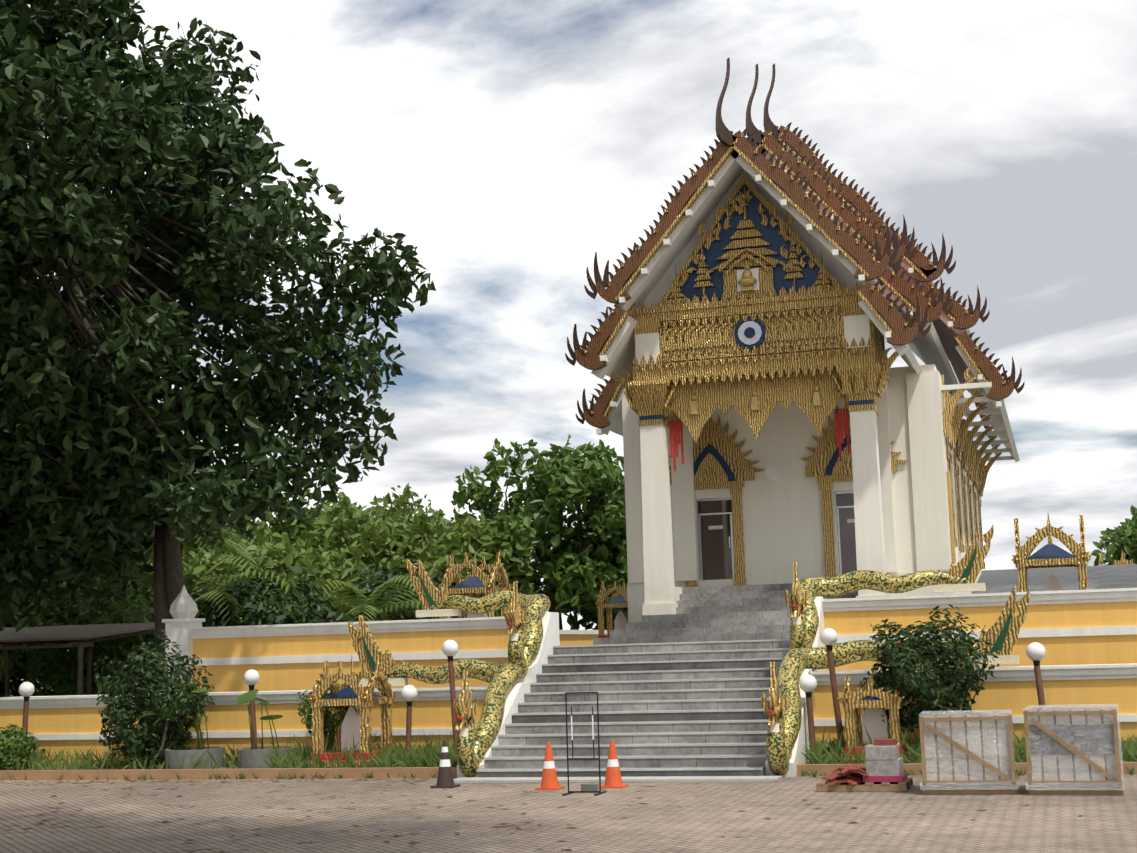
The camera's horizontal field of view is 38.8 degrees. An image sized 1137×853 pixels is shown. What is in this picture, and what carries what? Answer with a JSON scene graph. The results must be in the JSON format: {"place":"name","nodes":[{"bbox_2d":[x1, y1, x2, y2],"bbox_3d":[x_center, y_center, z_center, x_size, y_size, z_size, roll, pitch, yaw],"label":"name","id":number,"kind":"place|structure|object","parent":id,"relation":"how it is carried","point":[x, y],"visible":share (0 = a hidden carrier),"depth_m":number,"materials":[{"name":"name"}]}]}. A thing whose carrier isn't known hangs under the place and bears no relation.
{"place":"outdoors","nodes":[
{"label":"outdoors","id":0,"kind":"place"},
{"bbox_2d":[0,679,1136,852],"bbox_3d":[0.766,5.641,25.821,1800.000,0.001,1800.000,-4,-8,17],"label":"courtyard ground","id":1,"kind":"structure","parent":0,"point":[706,819],"depth_m":20.13,"materials":[{"name":"grey brick"}]},
{"bbox_2d":[0,549,118,696],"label":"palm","id":2,"kind":"object","parent":1,"relation":"on","point":[2,683],"visible":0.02,"depth_m":45.55,"materials":[{"name":"green plant"}]},
{"bbox_2d":[0,606,156,695],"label":"palm","id":3,"kind":"object","parent":1,"relation":"on","point":[3,656],"visible":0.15,"depth_m":41.51,"materials":[{"name":"green plant"}]},
{"bbox_2d":[32,541,148,649],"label":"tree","id":4,"kind":"object","parent":1,"relation":"on","point":[64,584],"depth_m":67.38,"materials":[{"name":"green plant"}]},
{"bbox_2d":[24,521,186,694],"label":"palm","id":5,"kind":"object","parent":1,"relation":"on","point":[184,568],"visible":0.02,"depth_m":48.13,"materials":[{"name":"green plant"}]},
{"bbox_2d":[77,500,265,583],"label":"palm","id":6,"kind":"object","parent":1,"relation":"on","point":[188,543],"visible":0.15,"depth_m":45.91,"materials":[{"name":"green plant"}]},
{"bbox_2d":[96,573,269,622],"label":"palm","id":7,"kind":"object","parent":1,"relation":"on","point":[212,579],"visible":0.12,"depth_m":47.01,"materials":[{"name":"green plant"}]},
{"bbox_2d":[96,555,298,660],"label":"palm","id":8,"kind":"object","parent":1,"relation":"on","point":[215,593],"visible":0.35,"depth_m":42.46,"materials":[{"name":"green plant"}]},
{"bbox_2d":[121,489,320,608],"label":"tree","id":9,"kind":"object","parent":1,"relation":"on","point":[294,530],"depth_m":70.95,"materials":[{"name":"green plant"}]},
{"bbox_2d":[140,520,387,643],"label":"tree","id":10,"kind":"object","parent":1,"relation":"on","point":[320,567],"visible":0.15,"depth_m":60.23,"materials":[{"name":"green plant"}]},
{"bbox_2d":[225,492,369,574],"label":"tree","id":11,"kind":"object","parent":1,"relation":"on","point":[310,521],"visible":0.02,"depth_m":72.10,"materials":[{"name":"green plant"}]},
{"bbox_2d":[265,575,441,621],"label":"palm","id":12,"kind":"object","parent":1,"relation":"on","point":[371,611],"visible":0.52,"depth_m":47.40,"materials":[{"name":"green plant"}]},
{"bbox_2d":[294,483,467,573],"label":"tree","id":13,"kind":"object","parent":1,"relation":"on","point":[421,522],"visible":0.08,"depth_m":68.40,"materials":[{"name":"green plant"}]},
{"bbox_2d":[331,515,533,617],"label":"tree","id":14,"kind":"object","parent":1,"relation":"on","point":[391,553],"visible":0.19,"depth_m":64.47,"materials":[{"name":"green plant"}]},
{"bbox_2d":[348,615,521,776],"bbox_3d":[-1.994,4.718,28.954,2.358,2.817,4.656,3,-9,-30],"label":"naga serpent balustrade","id":15,"kind":"object","parent":1,"relation":"on","point":[473,744],"visible":0.96,"depth_m":28.79,"materials":[{"name":"gold metal"}]},
{"bbox_2d":[430,740,459,787],"bbox_3d":[-1.938,5.294,25.359,0.360,0.720,0.360,-4,-8,17],"label":"traffic cone","id":16,"kind":"object","parent":1,"relation":"on","point":[445,778],"visible":1,"depth_m":25.27,"materials":[{"name":"black plastic"}]},
{"bbox_2d":[451,435,626,629],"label":"tree","id":17,"kind":"object","parent":1,"relation":"on","point":[557,484],"visible":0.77,"depth_m":66.72,"materials":[{"name":"green plant"}]},
{"bbox_2d":[535,742,564,789],"bbox_3d":[-0.293,5.133,24.462,0.360,0.700,0.360,-4,-8,17],"label":"traffic cone","id":18,"kind":"object","parent":1,"relation":"on","point":[549,780],"visible":1,"depth_m":24.37,"materials":[{"name":"orange plastic"}]},
{"bbox_2d":[3,775,1097,852],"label":"leaf litter","id":19,"kind":"object","parent":1,"relation":"on","point":[282,827],"visible":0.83,"depth_m":21.55,"materials":[{"name":"brown plant"}]},
{"bbox_2d":[0,765,1135,779],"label":"kerb weeds","id":20,"kind":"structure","parent":1,"relation":"on","point":[1019,772],"depth_m":27.73,"materials":[{"name":"green plant"}]},
{"bbox_2d":[0,585,1136,777],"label":"terrace walls","id":21,"kind":"structure","parent":1,"relation":"on","point":[1086,639],"depth_m":29.78,"materials":[{"name":"yellow paint"}]},
{"bbox_2d":[438,552,512,618],"bbox_3d":[-2.057,3.821,35.881,1.361,2.200,1.361,-4,-8,17],"label":"boundary stone shrine","id":22,"kind":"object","parent":21,"relation":"on","point":[476,581],"depth_m":35.57,"materials":[{"name":"gold metal"}]},
{"bbox_2d":[406,558,550,677],"bbox_3d":[-1.424,3.642,31.135,1.860,2.405,3.755,4,-10,-35],"label":"naga serpent balustrade","id":23,"kind":"object","parent":21,"relation":"on","point":[523,619],"visible":0.96,"depth_m":31.28,"materials":[{"name":"gold metal"}]},
{"bbox_2d":[595,580,627,637],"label":"boundary stone shrine","id":24,"kind":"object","parent":21,"relation":"on","point":[616,599],"depth_m":51.61,"materials":[{"name":"gold metal"}]},
{"bbox_2d":[785,525,993,649],"bbox_3d":[5.477,3.049,29.166,4.113,2.385,1.949,1,-8,-17],"label":"naga serpent balustrade","id":25,"kind":"object","parent":21,"relation":"on","point":[961,575],"visible":0.98,"depth_m":29.06,"materials":[{"name":"gold metal"}]},
{"bbox_2d":[1012,514,1090,591],"bbox_3d":[9.321,2.789,31.141,1.462,2.300,1.462,-4,-8,17],"label":"boundary stone shrine","id":26,"kind":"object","parent":21,"relation":"on","point":[1050,554],"depth_m":30.70,"materials":[{"name":"gold metal"}]},
{"bbox_2d":[971,564,1136,593],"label":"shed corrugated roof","id":27,"kind":"structure","parent":21,"relation":"on","point":[1113,575],"depth_m":35.82,"materials":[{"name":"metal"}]},
{"bbox_2d":[1099,551,1134,584],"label":"boundary stone shrine","id":28,"kind":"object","parent":21,"relation":"on","point":[1123,561],"depth_m":42.34,"materials":[{"name":"gold metal"}]},
{"bbox_2d":[0,687,1136,779],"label":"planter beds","id":29,"kind":"object","parent":1,"relation":"on","point":[261,773],"visible":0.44,"depth_m":28.17,"materials":[{"name":"soil"}]},
{"bbox_2d":[0,724,45,768],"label":"bush","id":30,"kind":"object","parent":29,"relation":"on","point":[6,749],"visible":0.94,"depth_m":30.44,"materials":[{"name":"green plant"}]},
{"bbox_2d":[19,682,34,766],"bbox_3d":[-10.509,5.784,31.307,0.300,1.662,0.300,-4,-8,17],"label":"lamp","id":31,"kind":"object","parent":29,"relation":"on","point":[26,690],"visible":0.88,"depth_m":31.30,"materials":[{"name":"white glass"}]},
{"bbox_2d":[0,622,154,696],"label":"shelter","id":32,"kind":"object","parent":29,"relation":"on","point":[79,637],"visible":0.75,"depth_m":37.77,"materials":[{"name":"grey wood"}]},
{"bbox_2d":[0,557,154,696],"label":"shrub","id":33,"kind":"object","parent":29,"relation":"on","point":[16,677],"visible":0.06,"depth_m":44.99,"materials":[{"name":"green plant"}]},
{"bbox_2d":[10,548,229,695],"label":"shrub","id":34,"kind":"object","parent":29,"relation":"on","point":[65,673],"visible":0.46,"depth_m":41.82,"materials":[{"name":"green plant"}]},
{"bbox_2d":[94,629,214,767],"bbox_3d":[-7.711,5.177,30.229,2.277,2.735,2.316,-4,-8,17],"label":"bush","id":35,"kind":"object","parent":29,"relation":"on","point":[136,742],"visible":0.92,"depth_m":29.80,"materials":[{"name":"green plant"}]},
{"bbox_2d":[139,692,201,764],"bbox_3d":[-7.268,5.527,29.617,1.149,1.489,1.065,0,-8,-14],"label":"spiky plant","id":36,"kind":"object","parent":29,"relation":"on","point":[171,711],"visible":0.46,"depth_m":29.63,"materials":[{"name":"green plant"}]},
{"bbox_2d":[165,683,224,768],"bbox_3d":[-6.848,5.488,29.607,1.082,1.531,1.082,-4,-8,17],"label":"potted plant","id":37,"kind":"object","parent":29,"relation":"on","point":[177,754],"visible":0.85,"depth_m":29.20,"materials":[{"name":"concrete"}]},
{"bbox_2d":[0,0,435,692],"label":"tree","id":38,"kind":"object","parent":29,"relation":"on","point":[136,232],"visible":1,"depth_m":32.78,"materials":[{"name":"green plant"}]},
{"bbox_2d":[0,730,457,769],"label":"grass","id":39,"kind":"structure","parent":29,"relation":"on","point":[398,756],"depth_m":28.54,"materials":[{"name":"green plant"}]},
{"bbox_2d":[243,669,259,746],"bbox_3d":[-5.854,5.389,29.859,0.300,1.783,0.300,-4,-8,17],"label":"lamp","id":40,"kind":"object","parent":29,"relation":"on","point":[251,677],"visible":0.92,"depth_m":29.84,"materials":[{"name":"white glass"}]},
{"bbox_2d":[235,689,297,768],"bbox_3d":[-5.437,5.448,29.128,1.076,1.399,1.079,1,-8,-17],"label":"potted plant","id":41,"kind":"object","parent":29,"relation":"on","point":[250,758],"visible":0.81,"depth_m":28.83,"materials":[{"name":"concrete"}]},
{"bbox_2d":[186,564,354,626],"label":"shrub","id":42,"kind":"object","parent":29,"relation":"on","point":[251,613],"visible":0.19,"depth_m":42.58,"materials":[{"name":"green plant"}]},
{"bbox_2d":[296,680,359,750],"bbox_3d":[-4.323,5.390,29.566,1.297,1.619,1.295,-4,-8,17],"label":"bush","id":43,"kind":"object","parent":29,"relation":"on","point":[329,722],"visible":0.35,"depth_m":29.23,"materials":[{"name":"green plant"}]},
{"bbox_2d":[307,655,396,767],"bbox_3d":[-3.843,5.064,28.736,1.256,2.000,1.256,-4,-8,17],"label":"boundary stone shrine","id":44,"kind":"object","parent":29,"relation":"on","point":[352,691],"depth_m":28.41,"materials":[{"name":"gold metal"}]},
{"bbox_2d":[327,565,480,620],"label":"shrub","id":45,"kind":"object","parent":29,"relation":"on","point":[405,614],"visible":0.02,"depth_m":49.80,"materials":[{"name":"green plant"}]},
{"bbox_2d":[401,685,417,753],"bbox_3d":[-2.801,5.284,28.493,0.300,1.443,0.300,-4,-8,17],"label":"lamp","id":46,"kind":"object","parent":29,"relation":"on","point":[409,693],"visible":0.96,"depth_m":28.46,"materials":[{"name":"white glass"}]},
{"bbox_2d":[442,640,458,745],"bbox_3d":[-2.073,4.887,28.583,0.290,2.213,0.290,2,-9,-28],"label":"lamp","id":47,"kind":"object","parent":29,"relation":"on","point":[450,648],"visible":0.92,"depth_m":28.59,"materials":[{"name":"brown metal"}]},
{"bbox_2d":[799,674,816,758],"bbox_3d":[3.963,4.806,26.525,0.300,1.462,0.300,-4,-8,17],"label":"lamp","id":48,"kind":"object","parent":29,"relation":"on","point":[808,684],"visible":0.92,"depth_m":26.49,"materials":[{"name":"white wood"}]},
{"bbox_2d":[820,628,844,749],"bbox_3d":[4.417,4.488,27.058,0.301,2.214,0.301,2,-9,-28],"label":"lamp","id":49,"kind":"object","parent":29,"relation":"on","point":[828,637],"visible":0.96,"depth_m":27.05,"materials":[{"name":"brown metal"}]},
{"bbox_2d":[837,670,907,763],"bbox_3d":[4.960,4.699,26.179,1.075,1.520,1.075,-4,-8,17],"label":"boundary stone shrine","id":50,"kind":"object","parent":29,"relation":"on","point":[875,703],"depth_m":25.87,"materials":[{"name":"gold metal"}]},
{"bbox_2d":[859,604,998,731],"bbox_3d":[5.880,4.184,26.311,2.032,2.530,2.059,3,-9,-32],"label":"round bush","id":51,"kind":"object","parent":29,"relation":"on","point":[955,685],"visible":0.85,"depth_m":25.92,"materials":[{"name":"green plant"}]},
{"bbox_2d":[1026,642,1045,706],"bbox_3d":[7.462,4.367,25.610,0.290,1.884,0.290,2,-9,-28],"label":"lamp","id":52,"kind":"object","parent":29,"relation":"on","point":[1035,651],"visible":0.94,"depth_m":25.61,"materials":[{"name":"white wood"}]},
{"bbox_2d":[562,692,606,795],"bbox_3d":[0.220,4.612,23.570,0.530,1.462,0.560,-4,-8,17],"label":"barrier frame","id":53,"kind":"object","parent":1,"relation":"on","point":[589,788],"visible":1,"depth_m":23.55,"materials":[{"name":"black metal"}]},
{"bbox_2d":[550,506,627,629],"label":"tree","id":54,"kind":"object","parent":1,"relation":"on","point":[621,574],"visible":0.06,"depth_m":67.54,"materials":[{"name":"green plant"}]},
{"bbox_2d":[599,740,627,788],"bbox_3d":[0.672,5.102,24.443,0.360,0.700,0.360,-4,-8,17],"label":"traffic cone","id":55,"kind":"object","parent":1,"relation":"on","point":[613,778],"visible":1,"depth_m":24.35,"materials":[{"name":"orange plastic"}]},
{"bbox_2d":[453,639,789,782],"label":"stairs","id":56,"kind":"structure","parent":1,"relation":"on","point":[681,711],"depth_m":27.72,"materials":[{"name":"stone"}]},
{"bbox_2d":[816,738,912,791],"bbox_3d":[4.201,4.802,22.985,1.250,0.685,1.079,-4,-8,17],"label":"pallet of materials","id":57,"kind":"object","parent":1,"relation":"on","point":[882,770],"visible":1,"depth_m":22.59,"materials":[{"name":"brown wood"}]},
{"bbox_2d":[761,583,1029,775],"bbox_3d":[4.979,4.182,27.009,5.100,2.947,2.523,1,-8,-21],"label":"dragon sculpture","id":58,"kind":"object","parent":1,"relation":"on","point":[782,707],"visible":0.88,"depth_m":26.93,"materials":[{"name":"gold metal"}]},
{"bbox_2d":[919,710,1018,794],"bbox_3d":[5.499,4.468,22.225,1.280,1.065,1.095,-4,-8,15],"label":"wooden crate","id":59,"kind":"object","parent":1,"relation":"on","point":[966,752],"visible":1,"depth_m":21.77,"materials":[{"name":"grey wood"}]},
{"bbox_2d":[1023,704,1124,794],"bbox_3d":[6.806,4.333,21.734,1.240,1.125,1.145,-4,-8,19],"label":"wooden crate","id":60,"kind":"object","parent":1,"relation":"on","point":[1071,749],"visible":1,"depth_m":21.27,"materials":[{"name":"grey wood"}]},
{"bbox_2d":[1090,505,1136,587],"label":"tree","id":61,"kind":"object","parent":1,"relation":"on","point":[1121,539],"visible":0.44,"depth_m":65.21,"materials":[{"name":"green plant"}]},
{"bbox_2d":[27,0,1136,653],"label":"sky","id":62,"kind":"structure","parent":0,"point":[511,143],"materials":[{"name":"white"}]},
{"bbox_2d":[593,170,985,644],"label":"temple building","id":63,"kind":"structure","parent":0,"point":[770,437],"depth_m":40.95,"materials":[{"name":"white paint"}]},
{"bbox_2d":[565,57,1024,490],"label":"temple roof","id":64,"kind":"structure","parent":63,"relation":"attached to","point":[909,307],"depth_m":42.08,"materials":[{"name":"brown tile"}]},
{"bbox_2d":[801,722,1136,763],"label":"grass","id":65,"kind":"structure","parent":0,"point":[832,752],"depth_m":25.65,"materials":[{"name":"green plant"}]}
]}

